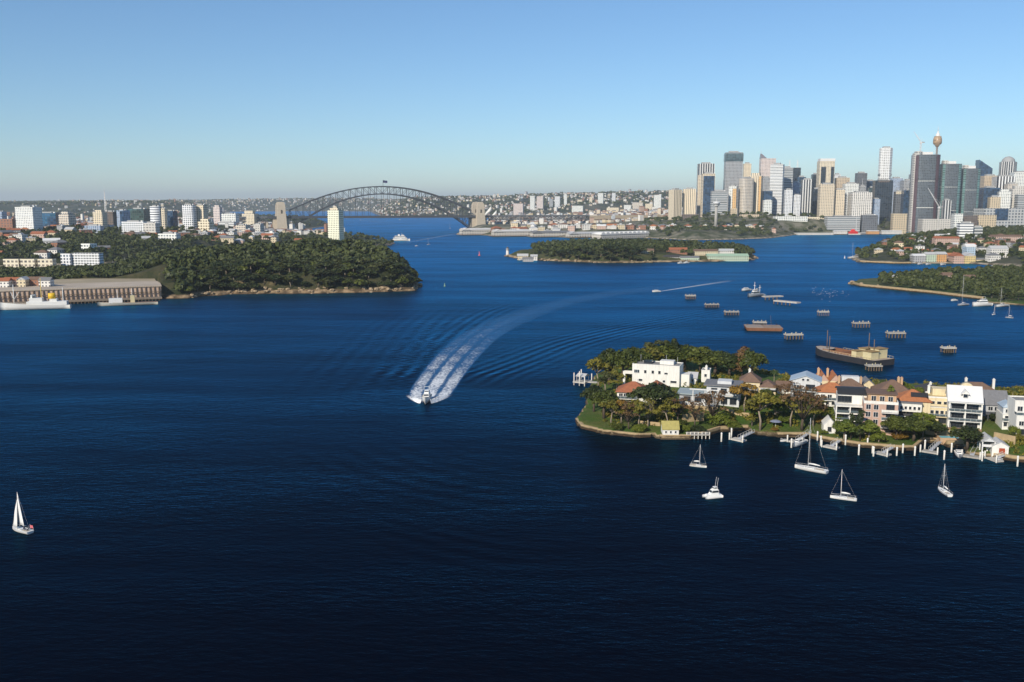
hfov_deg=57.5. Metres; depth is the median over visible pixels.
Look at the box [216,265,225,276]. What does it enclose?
tree
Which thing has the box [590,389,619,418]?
tree
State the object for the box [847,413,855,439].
tree
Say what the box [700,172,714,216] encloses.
office tower
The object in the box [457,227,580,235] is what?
wharf shed
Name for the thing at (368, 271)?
tree
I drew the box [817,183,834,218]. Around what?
apartment block
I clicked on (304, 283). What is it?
tree
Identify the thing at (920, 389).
shrub
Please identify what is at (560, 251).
tree
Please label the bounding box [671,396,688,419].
tree
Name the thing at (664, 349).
tree
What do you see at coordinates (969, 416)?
window
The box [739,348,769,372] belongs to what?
tree
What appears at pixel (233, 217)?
apartment block
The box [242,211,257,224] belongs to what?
apartment block
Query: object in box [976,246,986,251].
house
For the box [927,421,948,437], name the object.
tree
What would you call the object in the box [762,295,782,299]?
mooring walkway
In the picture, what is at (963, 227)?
apartment tower
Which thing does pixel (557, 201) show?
apartment tower
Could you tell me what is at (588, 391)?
tree
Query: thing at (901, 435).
shrub
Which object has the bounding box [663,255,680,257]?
shed
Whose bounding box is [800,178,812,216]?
office tower
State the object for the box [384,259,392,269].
tree
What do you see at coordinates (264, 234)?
house
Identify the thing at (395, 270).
tree
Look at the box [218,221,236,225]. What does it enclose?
apartment block
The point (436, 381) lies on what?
wake foam
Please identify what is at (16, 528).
sloop
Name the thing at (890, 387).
tree
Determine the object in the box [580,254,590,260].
tree
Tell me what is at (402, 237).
ferry
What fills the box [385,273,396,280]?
tree
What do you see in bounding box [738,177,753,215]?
hotel tower
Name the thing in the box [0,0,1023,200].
sky
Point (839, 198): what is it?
apartment block
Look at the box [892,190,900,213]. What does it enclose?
office tower
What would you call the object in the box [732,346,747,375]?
tree
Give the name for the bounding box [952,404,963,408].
window
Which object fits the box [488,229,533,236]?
wharf shed
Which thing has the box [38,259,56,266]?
townhouse block
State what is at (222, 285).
tree
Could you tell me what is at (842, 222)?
office block
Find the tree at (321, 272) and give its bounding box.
[311,268,334,277]
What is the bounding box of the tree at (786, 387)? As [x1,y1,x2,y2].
[773,383,792,397]
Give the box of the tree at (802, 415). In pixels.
[779,385,828,430]
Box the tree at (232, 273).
[225,271,239,279]
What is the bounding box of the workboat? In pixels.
[748,285,763,296]
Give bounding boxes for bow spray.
[409,394,448,403]
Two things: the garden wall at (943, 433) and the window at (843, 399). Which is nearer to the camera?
the garden wall at (943, 433)
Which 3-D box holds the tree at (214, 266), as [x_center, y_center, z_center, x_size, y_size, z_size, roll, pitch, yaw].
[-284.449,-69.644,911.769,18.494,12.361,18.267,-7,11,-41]
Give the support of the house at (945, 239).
on the headland at (883, 256)
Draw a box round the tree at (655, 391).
[626,382,679,413]
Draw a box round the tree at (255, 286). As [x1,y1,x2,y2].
[250,283,260,289]
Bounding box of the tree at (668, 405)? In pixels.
[653,397,681,420]
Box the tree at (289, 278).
[283,275,296,287]
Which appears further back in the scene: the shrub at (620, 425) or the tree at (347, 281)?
the tree at (347, 281)
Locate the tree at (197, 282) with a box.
[193,280,204,288]
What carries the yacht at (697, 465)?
on the water
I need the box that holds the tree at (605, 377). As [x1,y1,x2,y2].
[594,372,616,388]
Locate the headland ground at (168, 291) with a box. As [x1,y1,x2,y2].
[0,246,422,298]
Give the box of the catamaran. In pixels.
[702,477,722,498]
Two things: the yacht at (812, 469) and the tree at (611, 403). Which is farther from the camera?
the tree at (611, 403)
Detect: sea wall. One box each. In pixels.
[575,418,650,437]
[660,434,690,438]
[699,425,747,437]
[777,432,936,450]
[852,282,983,298]
[855,258,910,263]
[946,440,963,446]
[993,453,1023,461]
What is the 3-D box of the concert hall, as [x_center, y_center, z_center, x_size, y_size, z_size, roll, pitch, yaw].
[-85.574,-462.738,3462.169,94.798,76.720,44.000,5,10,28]
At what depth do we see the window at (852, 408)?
344.34 m
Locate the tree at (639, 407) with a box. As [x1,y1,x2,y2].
[626,399,650,423]
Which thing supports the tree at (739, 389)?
on the garden ground at (590, 417)
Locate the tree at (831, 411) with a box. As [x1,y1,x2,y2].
[811,405,833,423]
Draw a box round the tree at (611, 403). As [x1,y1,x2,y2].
[598,399,623,425]
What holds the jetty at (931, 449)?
in the water
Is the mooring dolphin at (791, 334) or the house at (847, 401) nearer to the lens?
the house at (847, 401)
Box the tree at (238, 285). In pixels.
[230,282,246,290]
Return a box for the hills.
[0,192,682,217]
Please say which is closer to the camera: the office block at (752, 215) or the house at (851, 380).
the house at (851, 380)
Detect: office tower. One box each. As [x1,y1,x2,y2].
[42,212,59,225]
[107,210,116,225]
[116,209,129,227]
[128,208,149,221]
[167,210,177,229]
[696,162,714,216]
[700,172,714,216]
[710,190,727,214]
[723,151,743,213]
[728,185,738,215]
[743,162,750,176]
[759,154,775,177]
[762,176,769,196]
[762,190,772,208]
[762,199,771,214]
[783,166,792,203]
[789,160,800,180]
[792,181,798,194]
[796,176,805,194]
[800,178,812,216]
[811,173,816,188]
[812,187,817,214]
[816,158,834,186]
[834,173,840,181]
[834,176,849,189]
[842,182,858,214]
[844,193,847,214]
[855,172,866,188]
[859,182,865,190]
[866,180,873,190]
[872,179,892,220]
[878,146,892,179]
[889,177,902,213]
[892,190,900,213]
[900,179,909,189]
[900,189,908,218]
[941,199,951,218]
[975,160,992,175]
[978,186,999,207]
[980,174,995,187]
[987,195,1000,207]
[991,175,1014,188]
[998,156,1016,174]
[1004,182,1017,188]
[1010,171,1023,185]
[1014,194,1023,207]
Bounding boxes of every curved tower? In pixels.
[907,151,940,232]
[937,160,961,218]
[959,165,980,215]
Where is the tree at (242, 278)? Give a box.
[235,276,249,288]
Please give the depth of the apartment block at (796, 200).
2761.14 m
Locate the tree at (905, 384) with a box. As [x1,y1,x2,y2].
[903,381,914,388]
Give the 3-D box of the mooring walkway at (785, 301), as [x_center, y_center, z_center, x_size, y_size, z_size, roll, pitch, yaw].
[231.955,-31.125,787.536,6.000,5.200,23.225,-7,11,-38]
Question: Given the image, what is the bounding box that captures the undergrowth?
[596,356,1023,455]
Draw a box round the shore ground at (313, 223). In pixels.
[0,214,394,265]
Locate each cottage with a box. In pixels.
[517,254,527,259]
[530,254,537,260]
[775,380,789,393]
[862,376,874,387]
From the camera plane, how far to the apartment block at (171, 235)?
1552.61 m
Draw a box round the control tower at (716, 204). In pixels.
[713,199,719,226]
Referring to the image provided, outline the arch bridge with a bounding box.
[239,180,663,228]
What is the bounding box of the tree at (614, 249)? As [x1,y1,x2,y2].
[610,247,624,256]
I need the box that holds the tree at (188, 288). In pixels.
[181,286,195,294]
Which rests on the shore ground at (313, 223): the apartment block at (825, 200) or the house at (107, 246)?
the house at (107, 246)
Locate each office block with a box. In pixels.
[682,214,698,219]
[730,208,736,214]
[740,214,758,216]
[824,215,859,231]
[860,214,877,231]
[917,219,950,232]
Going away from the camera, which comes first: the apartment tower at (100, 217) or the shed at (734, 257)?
the shed at (734, 257)
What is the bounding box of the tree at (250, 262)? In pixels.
[241,259,261,272]
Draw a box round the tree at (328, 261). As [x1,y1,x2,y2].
[317,260,333,268]
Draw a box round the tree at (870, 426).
[857,419,880,440]
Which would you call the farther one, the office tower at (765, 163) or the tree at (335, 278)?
the office tower at (765, 163)
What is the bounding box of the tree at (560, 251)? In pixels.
[554,250,568,259]
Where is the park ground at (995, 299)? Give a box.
[850,272,1023,305]
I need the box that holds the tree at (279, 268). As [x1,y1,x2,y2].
[272,266,284,273]
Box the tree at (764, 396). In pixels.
[743,391,783,430]
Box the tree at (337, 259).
[331,257,346,262]
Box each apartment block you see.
[0,210,6,218]
[0,219,15,227]
[58,212,75,225]
[60,253,72,265]
[72,253,103,265]
[81,243,96,252]
[84,224,104,234]
[121,220,146,232]
[143,222,159,232]
[158,232,180,239]
[198,219,213,231]
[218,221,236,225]
[221,213,238,222]
[235,224,249,231]
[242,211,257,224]
[253,223,263,231]
[513,204,523,214]
[572,206,583,213]
[607,208,618,211]
[624,205,631,211]
[632,202,642,208]
[645,204,652,209]
[654,195,660,208]
[668,188,681,219]
[682,187,695,213]
[773,216,807,221]
[783,188,792,215]
[792,194,800,215]
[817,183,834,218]
[833,188,844,214]
[847,191,872,216]
[872,198,879,224]
[997,189,1010,207]
[1009,186,1023,207]
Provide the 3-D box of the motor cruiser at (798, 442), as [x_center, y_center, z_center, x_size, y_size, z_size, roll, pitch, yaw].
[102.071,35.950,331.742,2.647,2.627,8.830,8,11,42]
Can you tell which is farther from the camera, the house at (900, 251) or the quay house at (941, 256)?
the house at (900, 251)
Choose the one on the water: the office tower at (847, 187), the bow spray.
the bow spray
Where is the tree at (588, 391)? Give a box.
[580,384,601,411]
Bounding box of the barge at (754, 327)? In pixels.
[744,316,782,330]
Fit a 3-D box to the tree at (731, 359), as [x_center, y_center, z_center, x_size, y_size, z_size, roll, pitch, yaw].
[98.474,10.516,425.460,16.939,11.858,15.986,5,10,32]
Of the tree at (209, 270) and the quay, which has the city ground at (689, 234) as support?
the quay
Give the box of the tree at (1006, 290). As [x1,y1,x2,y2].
[1000,288,1010,297]
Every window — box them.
[730,399,735,404]
[806,384,814,388]
[837,395,851,402]
[838,407,847,409]
[851,407,860,410]
[886,405,894,409]
[938,418,945,423]
[950,422,962,427]
[951,413,963,417]
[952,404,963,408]
[965,423,976,427]
[966,405,978,409]
[966,414,977,418]
[1017,406,1022,411]
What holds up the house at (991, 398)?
on the garden ground at (590, 417)
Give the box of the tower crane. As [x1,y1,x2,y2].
[928,188,942,229]
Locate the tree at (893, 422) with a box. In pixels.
[880,415,908,439]
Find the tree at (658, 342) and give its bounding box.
[643,340,669,347]
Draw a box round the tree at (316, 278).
[311,277,323,286]
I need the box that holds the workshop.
[718,249,733,253]
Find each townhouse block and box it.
[3,259,20,266]
[20,259,37,267]
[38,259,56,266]
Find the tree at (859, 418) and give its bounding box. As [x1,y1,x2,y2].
[855,409,865,440]
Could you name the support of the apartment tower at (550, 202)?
on the hills
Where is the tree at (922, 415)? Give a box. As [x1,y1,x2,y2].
[913,412,935,435]
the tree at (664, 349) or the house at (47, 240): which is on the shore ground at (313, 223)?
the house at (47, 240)
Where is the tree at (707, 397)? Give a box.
[695,390,728,424]
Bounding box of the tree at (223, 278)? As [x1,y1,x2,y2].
[218,276,231,282]
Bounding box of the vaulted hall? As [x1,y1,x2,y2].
[592,231,648,238]
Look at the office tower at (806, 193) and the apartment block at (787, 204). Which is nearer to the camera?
the apartment block at (787, 204)
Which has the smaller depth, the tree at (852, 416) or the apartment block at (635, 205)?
the tree at (852, 416)
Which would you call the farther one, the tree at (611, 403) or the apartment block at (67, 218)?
the apartment block at (67, 218)
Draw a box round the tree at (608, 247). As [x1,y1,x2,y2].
[601,245,617,251]
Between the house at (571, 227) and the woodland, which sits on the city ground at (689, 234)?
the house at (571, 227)
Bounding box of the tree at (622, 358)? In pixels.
[606,348,638,380]
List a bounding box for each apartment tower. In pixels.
[15,206,42,229]
[93,210,107,227]
[150,205,160,225]
[160,207,167,228]
[182,204,196,229]
[196,204,207,227]
[213,205,221,223]
[327,207,343,239]
[530,196,534,210]
[537,196,543,208]
[549,199,552,206]
[555,196,559,206]
[564,194,566,205]
[598,193,603,202]
[612,193,615,201]
[770,163,784,214]
[957,221,973,237]
[973,225,982,237]
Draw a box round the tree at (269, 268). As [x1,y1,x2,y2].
[266,265,277,273]
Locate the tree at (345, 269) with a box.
[339,266,352,276]
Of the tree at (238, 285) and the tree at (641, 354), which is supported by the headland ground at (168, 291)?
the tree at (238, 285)
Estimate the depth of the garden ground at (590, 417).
352.30 m
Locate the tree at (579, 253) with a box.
[571,251,583,259]
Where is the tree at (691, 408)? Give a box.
[688,400,706,425]
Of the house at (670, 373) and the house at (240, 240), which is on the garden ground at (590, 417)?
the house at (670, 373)
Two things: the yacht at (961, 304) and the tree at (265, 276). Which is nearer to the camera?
the yacht at (961, 304)
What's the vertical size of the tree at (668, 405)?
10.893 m
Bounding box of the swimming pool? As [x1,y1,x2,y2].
[937,436,960,444]
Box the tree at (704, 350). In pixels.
[692,346,709,372]
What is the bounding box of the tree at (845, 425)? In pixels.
[832,419,857,440]
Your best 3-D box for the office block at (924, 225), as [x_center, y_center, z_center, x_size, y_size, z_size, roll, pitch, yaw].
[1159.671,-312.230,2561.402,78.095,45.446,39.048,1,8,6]
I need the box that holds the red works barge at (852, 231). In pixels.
[848,229,857,233]
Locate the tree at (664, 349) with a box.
[652,341,683,359]
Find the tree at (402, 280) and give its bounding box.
[395,277,411,286]
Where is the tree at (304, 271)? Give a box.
[302,267,306,276]
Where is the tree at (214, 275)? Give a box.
[210,272,220,278]
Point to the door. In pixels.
(1000, 449)
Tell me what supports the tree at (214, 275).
on the headland ground at (168, 291)
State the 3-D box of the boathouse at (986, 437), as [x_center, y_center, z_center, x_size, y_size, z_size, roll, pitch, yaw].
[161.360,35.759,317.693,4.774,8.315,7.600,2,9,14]
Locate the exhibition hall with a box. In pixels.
[973,208,1023,226]
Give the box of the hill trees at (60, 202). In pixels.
[0,190,682,215]
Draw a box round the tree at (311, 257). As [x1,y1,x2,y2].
[301,255,318,262]
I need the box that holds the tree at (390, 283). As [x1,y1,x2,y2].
[385,282,399,288]
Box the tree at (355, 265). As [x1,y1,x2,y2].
[348,263,359,271]
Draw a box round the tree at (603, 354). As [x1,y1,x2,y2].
[593,348,618,384]
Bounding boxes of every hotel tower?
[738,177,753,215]
[749,173,762,213]
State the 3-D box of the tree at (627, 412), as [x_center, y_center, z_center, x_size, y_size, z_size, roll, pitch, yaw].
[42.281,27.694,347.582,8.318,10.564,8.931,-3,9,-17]
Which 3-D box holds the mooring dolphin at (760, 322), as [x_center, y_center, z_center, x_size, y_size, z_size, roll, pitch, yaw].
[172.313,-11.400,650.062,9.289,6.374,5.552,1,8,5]
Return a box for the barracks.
[666,247,686,254]
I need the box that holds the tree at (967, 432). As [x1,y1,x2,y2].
[950,425,988,449]
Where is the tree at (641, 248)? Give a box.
[636,246,647,253]
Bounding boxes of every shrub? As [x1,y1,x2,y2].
[608,422,623,429]
[631,423,647,431]
[676,418,686,423]
[679,424,692,430]
[690,425,705,430]
[705,410,732,424]
[723,420,742,427]
[759,388,775,396]
[765,414,777,422]
[774,414,791,422]
[781,411,795,417]
[814,415,824,423]
[831,414,843,423]
[869,430,887,441]
[891,431,908,438]
[915,387,924,392]
[925,416,935,422]
[988,412,995,419]
[1008,425,1020,433]
[1014,434,1023,439]
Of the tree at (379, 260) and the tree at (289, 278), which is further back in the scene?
the tree at (379, 260)
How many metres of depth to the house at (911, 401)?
347.08 m
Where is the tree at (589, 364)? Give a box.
[585,358,611,384]
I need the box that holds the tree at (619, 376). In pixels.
[607,371,625,388]
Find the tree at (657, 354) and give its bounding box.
[639,345,665,360]
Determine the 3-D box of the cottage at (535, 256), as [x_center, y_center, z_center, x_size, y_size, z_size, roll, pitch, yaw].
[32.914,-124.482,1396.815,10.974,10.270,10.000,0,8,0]
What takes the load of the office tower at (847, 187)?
on the city ground at (689, 234)
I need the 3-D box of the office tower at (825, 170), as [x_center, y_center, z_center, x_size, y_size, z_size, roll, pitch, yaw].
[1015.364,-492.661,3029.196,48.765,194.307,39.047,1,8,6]
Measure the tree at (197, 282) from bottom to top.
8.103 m
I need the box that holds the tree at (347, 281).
[341,279,353,286]
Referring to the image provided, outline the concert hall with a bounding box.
[485,207,499,221]
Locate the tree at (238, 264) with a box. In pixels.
[230,261,251,266]
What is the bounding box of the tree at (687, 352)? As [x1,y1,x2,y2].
[667,344,701,371]
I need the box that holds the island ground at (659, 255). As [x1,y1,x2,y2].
[505,249,756,262]
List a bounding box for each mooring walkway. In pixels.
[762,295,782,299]
[773,300,800,305]
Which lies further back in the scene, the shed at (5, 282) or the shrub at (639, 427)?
the shed at (5, 282)
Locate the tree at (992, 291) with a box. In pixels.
[983,288,999,297]
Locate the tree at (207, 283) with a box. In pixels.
[204,281,215,289]
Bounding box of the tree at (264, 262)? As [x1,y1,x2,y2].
[252,259,274,267]
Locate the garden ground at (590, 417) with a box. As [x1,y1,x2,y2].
[576,360,1023,462]
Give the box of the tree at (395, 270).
[387,268,403,277]
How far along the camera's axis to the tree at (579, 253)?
1361.00 m
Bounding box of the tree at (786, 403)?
[783,396,806,426]
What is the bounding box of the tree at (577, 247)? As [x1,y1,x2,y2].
[574,244,586,250]
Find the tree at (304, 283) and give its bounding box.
[299,281,311,286]
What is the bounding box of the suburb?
[7,189,682,234]
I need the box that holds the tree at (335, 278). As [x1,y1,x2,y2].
[329,275,343,285]
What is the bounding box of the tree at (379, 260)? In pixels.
[370,258,385,268]
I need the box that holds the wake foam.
[410,330,486,401]
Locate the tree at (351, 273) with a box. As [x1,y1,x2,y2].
[347,271,356,278]
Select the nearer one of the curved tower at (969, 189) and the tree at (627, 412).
the tree at (627, 412)
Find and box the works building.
[890,214,907,233]
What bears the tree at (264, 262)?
on the headland ground at (168, 291)
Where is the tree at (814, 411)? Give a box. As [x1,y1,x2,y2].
[802,396,829,425]
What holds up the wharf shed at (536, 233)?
on the city ground at (689, 234)
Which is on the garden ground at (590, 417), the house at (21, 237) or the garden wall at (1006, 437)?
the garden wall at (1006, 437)
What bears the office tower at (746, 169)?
on the city ground at (689, 234)
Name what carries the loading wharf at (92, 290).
on the headland ground at (168, 291)
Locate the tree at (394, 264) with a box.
[382,260,406,273]
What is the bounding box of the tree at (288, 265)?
[281,263,295,272]
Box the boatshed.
[988,437,1009,456]
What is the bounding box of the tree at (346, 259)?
[341,257,355,262]
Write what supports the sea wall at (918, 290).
on the park ground at (995, 299)
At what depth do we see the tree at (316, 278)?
890.10 m
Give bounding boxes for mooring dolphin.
[685,294,695,298]
[704,303,718,307]
[723,310,738,314]
[752,320,766,324]
[783,332,803,339]
[817,310,829,315]
[851,321,869,327]
[864,363,882,370]
[885,330,905,337]
[940,345,956,352]
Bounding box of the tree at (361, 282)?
[354,279,367,288]
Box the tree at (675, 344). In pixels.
[669,338,681,361]
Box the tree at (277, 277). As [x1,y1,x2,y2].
[267,274,283,284]
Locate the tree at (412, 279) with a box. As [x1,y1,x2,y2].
[408,277,419,284]
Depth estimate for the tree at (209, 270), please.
909.16 m
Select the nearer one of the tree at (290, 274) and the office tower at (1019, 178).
the tree at (290, 274)
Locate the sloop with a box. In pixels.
[12,494,33,533]
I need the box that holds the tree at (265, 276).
[258,274,270,284]
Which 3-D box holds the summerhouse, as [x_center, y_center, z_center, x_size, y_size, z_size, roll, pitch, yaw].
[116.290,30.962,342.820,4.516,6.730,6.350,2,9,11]
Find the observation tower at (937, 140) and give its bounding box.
[933,126,941,153]
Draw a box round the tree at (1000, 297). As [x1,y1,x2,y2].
[998,291,1003,300]
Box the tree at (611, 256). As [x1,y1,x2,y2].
[605,254,616,260]
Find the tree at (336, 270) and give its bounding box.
[330,267,341,274]
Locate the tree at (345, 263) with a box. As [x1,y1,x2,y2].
[343,262,353,272]
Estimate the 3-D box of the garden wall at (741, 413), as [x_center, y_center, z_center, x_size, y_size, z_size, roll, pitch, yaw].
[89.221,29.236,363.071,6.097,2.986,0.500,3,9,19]
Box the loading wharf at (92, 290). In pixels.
[0,278,161,303]
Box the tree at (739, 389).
[728,382,757,411]
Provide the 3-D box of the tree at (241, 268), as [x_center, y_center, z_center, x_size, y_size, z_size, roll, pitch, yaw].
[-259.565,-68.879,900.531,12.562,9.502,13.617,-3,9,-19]
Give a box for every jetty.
[729,429,754,442]
[787,430,811,442]
[821,437,840,449]
[872,444,894,456]
[919,439,941,454]
[961,445,980,459]
[984,451,1005,462]
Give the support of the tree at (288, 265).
on the headland ground at (168, 291)
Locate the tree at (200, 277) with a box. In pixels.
[194,274,207,281]
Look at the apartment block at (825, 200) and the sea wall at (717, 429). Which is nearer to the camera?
the sea wall at (717, 429)
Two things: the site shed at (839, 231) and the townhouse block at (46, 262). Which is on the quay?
the site shed at (839, 231)
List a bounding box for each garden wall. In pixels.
[640,421,659,425]
[682,412,703,421]
[733,412,749,415]
[925,429,949,435]
[994,432,1015,444]
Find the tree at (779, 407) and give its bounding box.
[763,394,790,414]
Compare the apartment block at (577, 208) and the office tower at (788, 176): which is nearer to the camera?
the office tower at (788, 176)
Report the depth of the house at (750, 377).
383.31 m
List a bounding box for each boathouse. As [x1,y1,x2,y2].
[660,421,679,434]
[977,432,996,454]
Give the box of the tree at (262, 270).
[256,267,269,276]
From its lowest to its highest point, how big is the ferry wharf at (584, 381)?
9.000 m
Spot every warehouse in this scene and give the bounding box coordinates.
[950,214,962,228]
[963,216,977,224]
[974,215,996,228]
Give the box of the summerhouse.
[821,415,835,433]
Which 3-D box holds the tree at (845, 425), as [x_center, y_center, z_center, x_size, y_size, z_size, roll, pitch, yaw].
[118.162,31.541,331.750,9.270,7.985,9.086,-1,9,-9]
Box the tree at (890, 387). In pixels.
[887,385,894,391]
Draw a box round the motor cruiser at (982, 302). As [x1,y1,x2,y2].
[972,297,992,305]
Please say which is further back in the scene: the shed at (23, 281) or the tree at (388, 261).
the tree at (388, 261)
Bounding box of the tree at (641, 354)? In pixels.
[626,346,652,366]
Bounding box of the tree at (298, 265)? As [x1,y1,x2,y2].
[294,262,305,271]
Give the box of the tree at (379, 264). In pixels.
[368,262,385,271]
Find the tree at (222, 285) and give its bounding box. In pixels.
[217,283,228,289]
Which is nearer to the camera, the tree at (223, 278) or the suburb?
the tree at (223, 278)
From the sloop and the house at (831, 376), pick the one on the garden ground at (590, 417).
the house at (831, 376)
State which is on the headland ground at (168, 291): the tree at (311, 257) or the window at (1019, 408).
the tree at (311, 257)
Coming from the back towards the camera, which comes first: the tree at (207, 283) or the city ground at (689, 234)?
the city ground at (689, 234)
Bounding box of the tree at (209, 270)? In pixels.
[202,268,223,278]
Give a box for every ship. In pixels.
[0,281,71,309]
[97,288,157,305]
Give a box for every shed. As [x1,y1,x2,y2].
[0,278,12,286]
[4,277,18,286]
[16,276,29,286]
[29,276,44,285]
[38,277,54,286]
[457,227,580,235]
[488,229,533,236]
[522,257,533,261]
[527,230,568,237]
[565,231,611,237]
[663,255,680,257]
[680,256,699,259]
[693,249,717,255]
[705,254,748,260]
[833,230,846,233]
[866,230,878,233]
[880,230,901,233]
[909,254,925,262]
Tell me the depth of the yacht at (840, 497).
270.15 m
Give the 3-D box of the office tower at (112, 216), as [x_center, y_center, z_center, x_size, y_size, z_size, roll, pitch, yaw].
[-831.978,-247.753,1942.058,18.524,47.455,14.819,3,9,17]
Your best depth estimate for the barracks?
1415.59 m
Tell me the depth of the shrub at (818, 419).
349.49 m
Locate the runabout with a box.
[954,449,963,457]
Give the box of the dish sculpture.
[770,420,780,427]
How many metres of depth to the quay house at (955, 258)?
1319.75 m
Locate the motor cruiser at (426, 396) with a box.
[422,386,431,403]
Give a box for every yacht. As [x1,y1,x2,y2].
[689,450,706,467]
[795,419,828,473]
[830,471,856,500]
[938,466,952,496]
[957,281,968,305]
[995,291,1008,306]
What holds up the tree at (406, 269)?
on the headland ground at (168, 291)
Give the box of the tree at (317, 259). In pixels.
[308,258,324,262]
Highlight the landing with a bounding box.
[685,431,709,438]
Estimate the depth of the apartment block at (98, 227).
1728.46 m
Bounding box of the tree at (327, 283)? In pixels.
[322,277,333,289]
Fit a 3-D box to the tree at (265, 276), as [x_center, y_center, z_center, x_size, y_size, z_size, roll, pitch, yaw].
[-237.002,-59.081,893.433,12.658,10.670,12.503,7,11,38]
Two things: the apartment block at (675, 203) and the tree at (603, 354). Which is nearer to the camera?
the tree at (603, 354)
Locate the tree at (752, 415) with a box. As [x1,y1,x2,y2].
[744,397,758,425]
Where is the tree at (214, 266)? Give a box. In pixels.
[210,263,227,275]
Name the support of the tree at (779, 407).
on the garden ground at (590, 417)
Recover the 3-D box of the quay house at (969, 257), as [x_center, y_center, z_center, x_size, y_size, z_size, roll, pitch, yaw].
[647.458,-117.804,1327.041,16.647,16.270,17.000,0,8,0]
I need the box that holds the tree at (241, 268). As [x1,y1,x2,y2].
[237,266,249,270]
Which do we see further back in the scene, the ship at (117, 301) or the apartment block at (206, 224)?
the apartment block at (206, 224)
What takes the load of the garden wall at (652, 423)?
on the garden ground at (590, 417)
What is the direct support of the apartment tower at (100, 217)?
on the shore ground at (313, 223)
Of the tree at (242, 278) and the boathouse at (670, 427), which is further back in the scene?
the tree at (242, 278)
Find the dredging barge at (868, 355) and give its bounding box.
[815,330,894,365]
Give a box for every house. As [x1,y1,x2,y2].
[0,230,13,235]
[3,238,18,244]
[6,228,20,232]
[13,233,27,241]
[26,236,35,240]
[30,231,47,237]
[30,250,51,258]
[42,238,59,245]
[47,230,57,234]
[47,247,64,253]
[51,240,66,246]
[57,224,67,230]
[64,227,76,233]
[79,228,92,236]
[97,245,110,251]
[199,231,209,235]
[208,229,216,234]
[220,236,235,243]
[225,231,236,234]
[235,238,244,244]
[252,231,262,235]
[261,233,273,239]
[270,235,278,242]
[511,222,519,226]
[538,226,544,230]
[558,223,568,227]
[567,224,575,230]
[582,223,589,229]
[591,223,596,228]
[597,224,605,228]
[615,378,665,401]
[616,223,624,229]
[623,355,691,386]
[629,224,635,229]
[640,224,646,229]
[650,224,658,229]
[677,378,743,410]
[688,371,698,383]
[701,365,710,381]
[739,368,775,395]
[789,371,821,395]
[816,367,837,384]
[816,382,841,406]
[833,386,867,425]
[836,375,864,386]
[862,388,898,435]
[870,376,909,392]
[874,248,883,253]
[894,241,903,246]
[895,249,904,255]
[897,389,932,418]
[914,244,924,251]
[914,381,935,392]
[922,252,936,261]
[925,384,946,423]
[932,236,959,244]
[935,252,946,261]
[939,272,952,276]
[945,382,983,431]
[947,244,957,249]
[948,252,963,263]
[957,377,995,389]
[962,244,975,254]
[962,252,975,263]
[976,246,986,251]
[982,389,1007,420]
[985,253,1000,261]
[988,235,1022,241]
[994,238,1005,244]
[995,399,1008,429]
[1005,241,1015,247]
[1007,395,1023,434]
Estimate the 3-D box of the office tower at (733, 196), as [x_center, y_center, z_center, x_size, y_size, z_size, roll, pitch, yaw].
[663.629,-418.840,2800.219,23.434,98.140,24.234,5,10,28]
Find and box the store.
[641,249,653,253]
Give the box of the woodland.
[0,211,1023,296]
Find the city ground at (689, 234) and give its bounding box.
[457,213,889,239]
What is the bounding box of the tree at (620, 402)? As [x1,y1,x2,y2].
[615,399,629,421]
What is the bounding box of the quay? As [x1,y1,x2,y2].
[795,231,906,234]
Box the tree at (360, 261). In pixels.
[356,258,366,263]
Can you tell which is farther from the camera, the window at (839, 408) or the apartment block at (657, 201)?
the apartment block at (657, 201)
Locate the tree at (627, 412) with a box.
[615,400,638,428]
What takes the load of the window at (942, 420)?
in the house at (937, 397)
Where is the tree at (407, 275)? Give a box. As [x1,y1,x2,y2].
[397,273,412,277]
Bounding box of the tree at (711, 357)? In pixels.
[694,349,728,374]
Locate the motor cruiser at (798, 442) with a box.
[793,437,807,446]
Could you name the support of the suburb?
on the hills
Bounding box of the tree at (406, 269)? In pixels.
[397,267,410,273]
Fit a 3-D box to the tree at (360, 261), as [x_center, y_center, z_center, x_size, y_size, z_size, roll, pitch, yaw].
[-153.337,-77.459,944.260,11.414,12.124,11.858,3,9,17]
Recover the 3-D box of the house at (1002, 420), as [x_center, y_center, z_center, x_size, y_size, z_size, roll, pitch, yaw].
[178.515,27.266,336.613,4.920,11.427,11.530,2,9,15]
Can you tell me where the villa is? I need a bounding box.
[986,245,1008,257]
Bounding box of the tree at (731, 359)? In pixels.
[716,351,738,375]
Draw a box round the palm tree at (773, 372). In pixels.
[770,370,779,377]
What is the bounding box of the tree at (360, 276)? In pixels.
[355,274,365,278]
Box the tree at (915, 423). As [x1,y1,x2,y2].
[894,414,934,440]
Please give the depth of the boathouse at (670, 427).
339.59 m
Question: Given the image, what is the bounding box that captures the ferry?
[393,234,409,240]
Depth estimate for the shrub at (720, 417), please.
351.53 m
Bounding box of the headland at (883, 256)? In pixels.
[852,231,1023,266]
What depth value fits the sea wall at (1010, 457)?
310.88 m
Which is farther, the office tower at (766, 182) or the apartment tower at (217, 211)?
the office tower at (766, 182)
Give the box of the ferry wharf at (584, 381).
[573,369,596,385]
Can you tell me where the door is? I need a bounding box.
[999,448,1004,453]
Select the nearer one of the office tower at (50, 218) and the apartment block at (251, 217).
the office tower at (50, 218)
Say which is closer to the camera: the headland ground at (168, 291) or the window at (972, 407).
the window at (972, 407)
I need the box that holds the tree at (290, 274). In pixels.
[284,272,299,283]
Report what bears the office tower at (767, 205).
on the city ground at (689, 234)
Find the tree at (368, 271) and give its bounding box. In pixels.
[360,268,376,278]
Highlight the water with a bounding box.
[0,211,1023,681]
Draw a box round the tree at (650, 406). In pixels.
[643,398,657,425]

